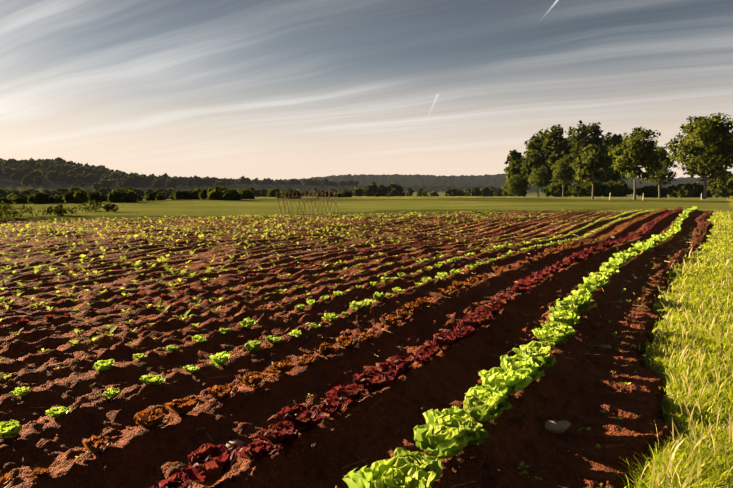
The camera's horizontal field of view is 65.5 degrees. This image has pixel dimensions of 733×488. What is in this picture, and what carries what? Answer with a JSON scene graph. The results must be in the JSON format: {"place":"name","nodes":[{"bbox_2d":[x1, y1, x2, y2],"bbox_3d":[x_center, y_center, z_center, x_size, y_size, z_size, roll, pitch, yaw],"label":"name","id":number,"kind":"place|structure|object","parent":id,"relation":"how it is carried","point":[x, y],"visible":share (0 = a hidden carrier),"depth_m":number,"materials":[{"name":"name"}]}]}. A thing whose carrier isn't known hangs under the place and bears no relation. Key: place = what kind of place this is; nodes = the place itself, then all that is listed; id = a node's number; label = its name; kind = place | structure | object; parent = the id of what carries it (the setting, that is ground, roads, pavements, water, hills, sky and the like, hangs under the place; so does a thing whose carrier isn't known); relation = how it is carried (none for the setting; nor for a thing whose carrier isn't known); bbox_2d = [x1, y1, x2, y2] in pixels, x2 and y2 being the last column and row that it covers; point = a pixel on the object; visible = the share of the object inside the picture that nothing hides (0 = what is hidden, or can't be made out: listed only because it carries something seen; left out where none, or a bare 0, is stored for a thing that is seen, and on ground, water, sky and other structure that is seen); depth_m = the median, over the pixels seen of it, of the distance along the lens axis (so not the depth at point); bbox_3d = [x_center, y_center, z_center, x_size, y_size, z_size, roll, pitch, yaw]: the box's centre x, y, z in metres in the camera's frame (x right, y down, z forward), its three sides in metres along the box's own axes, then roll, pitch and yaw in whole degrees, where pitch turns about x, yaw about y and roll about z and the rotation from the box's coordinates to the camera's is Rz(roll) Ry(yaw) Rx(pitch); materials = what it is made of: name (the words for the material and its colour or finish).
{"place":"outdoors","nodes":[
{"label":"outdoors","id":0,"kind":"place"},
{"bbox_2d":[0,157,505,219],"bbox_3d":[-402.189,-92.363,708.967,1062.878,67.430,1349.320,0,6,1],"label":"forested hills","id":1,"kind":"structure","parent":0,"point":[32,171],"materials":[{"name":"green plant"}]},
{"bbox_2d":[0,209,713,487],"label":"field soil","id":2,"kind":"structure","parent":0,"point":[576,391],"depth_m":6.44,"materials":[{"name":"brown soil"}]},
{"bbox_2d":[0,297,431,487],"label":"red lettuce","id":3,"kind":"object","parent":2,"relation":"on","point":[149,418],"visible":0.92,"depth_m":4.65,"materials":[{"name":"brown plant"}]},
{"bbox_2d":[0,294,596,487],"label":"green lettuce","id":4,"kind":"object","parent":2,"relation":"on","point":[445,433],"visible":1,"depth_m":4.35,"materials":[{"name":"green plant"}]},
{"bbox_2d":[275,189,339,216],"bbox_3d":[-3.635,-2.433,35.204,4.080,1.955,0.647,1,6,9],"label":"bean trellis","id":5,"kind":"object","parent":2,"relation":"on","point":[316,196],"visible":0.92,"depth_m":35.16,"materials":[{"name":"brown wood"}]},
{"bbox_2d":[0,360,638,486],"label":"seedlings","id":6,"kind":"object","parent":2,"relation":"on","point":[4,376],"visible":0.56,"depth_m":4.41,"materials":[{"name":"green plant"}]},
{"bbox_2d":[16,238,626,324],"bbox_3d":[1.577,0.409,12.811,5.849,0.391,16.362,4,7,32],"label":"red lettuce","id":7,"kind":"object","parent":2,"relation":"on","point":[521,287],"visible":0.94,"depth_m":10.81,"materials":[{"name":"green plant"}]},
{"bbox_2d":[150,299,505,487],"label":"red lettuce","id":8,"kind":"object","parent":2,"relation":"on","point":[210,464],"visible":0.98,"depth_m":4.05,"materials":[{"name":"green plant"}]},
{"bbox_2d":[0,252,668,365],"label":"seedlings","id":9,"kind":"object","parent":2,"relation":"on","point":[123,293],"visible":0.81,"depth_m":10.47,"materials":[{"name":"green plant"}]},
{"bbox_2d":[0,224,700,486],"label":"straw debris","id":10,"kind":"object","parent":2,"relation":"on","point":[347,316],"visible":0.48,"depth_m":11.32,"materials":[{"name":"beige plant"}]},
{"bbox_2d":[0,210,702,267],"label":"seedlings","id":11,"kind":"object","parent":2,"relation":"on","point":[201,235],"visible":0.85,"depth_m":22.61,"materials":[{"name":"green plant"}]},
{"bbox_2d":[220,244,627,448],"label":"field stones","id":12,"kind":"object","parent":2,"relation":"on","point":[554,426],"visible":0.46,"depth_m":4.32,"materials":[{"name":"stone"}]},
{"bbox_2d":[306,234,664,305],"bbox_3d":[4.039,0.319,13.186,4.135,0.435,13.124,4,7,32],"label":"green lettuce","id":13,"kind":"object","parent":2,"relation":"on","point":[593,282],"visible":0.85,"depth_m":11.41,"materials":[{"name":"green plant"}]},
{"bbox_2d":[426,239,591,302],"bbox_3d":[3.995,0.339,13.582,0.394,0.238,12.092,4,7,32],"label":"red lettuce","id":14,"kind":"object","parent":2,"relation":"on","point":[456,285],"visible":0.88,"depth_m":11.53,"materials":[{"name":"brown plant"}]},
{"bbox_2d":[448,207,681,240],"bbox_3d":[14.244,-1.609,33.207,6.057,0.523,34.616,3,7,31],"label":"red lettuce","id":15,"kind":"object","parent":2,"relation":"on","point":[648,226],"visible":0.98,"depth_m":24.31,"materials":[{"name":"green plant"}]},
{"bbox_2d":[535,206,696,242],"bbox_3d":[16.358,-1.674,32.972,4.292,0.601,35.012,3,7,31],"label":"green lettuce","id":16,"kind":"object","parent":2,"relation":"on","point":[675,225],"visible":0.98,"depth_m":24.41,"materials":[{"name":"green plant"}]},
{"bbox_2d":[592,208,666,241],"bbox_3d":[15.801,-1.567,32.555,0.588,0.350,31.847,3,7,31],"label":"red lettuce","id":17,"kind":"object","parent":2,"relation":"on","point":[603,236],"visible":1,"depth_m":24.84,"materials":[{"name":"red plant"}]},
{"bbox_2d":[0,173,732,487],"bbox_3d":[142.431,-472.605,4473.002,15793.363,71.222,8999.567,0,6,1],"label":"terrain","id":18,"kind":"structure","parent":0,"point":[352,205],"depth_m":56.06,"materials":[{"name":"green plant"}]},
{"bbox_2d":[501,112,732,199],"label":"avenue tree","id":19,"kind":"object","parent":18,"relation":"on","point":[546,160],"depth_m":126.16,"materials":[{"name":"green plant"}]},
{"bbox_2d":[606,210,732,487],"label":"fringe grass","id":20,"kind":"structure","parent":18,"relation":"on","point":[668,471],"depth_m":5.66,"materials":[{"name":"green plant"}]},
{"bbox_2d":[0,0,732,179],"label":"sky","id":21,"kind":"structure","parent":0,"point":[234,89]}
]}

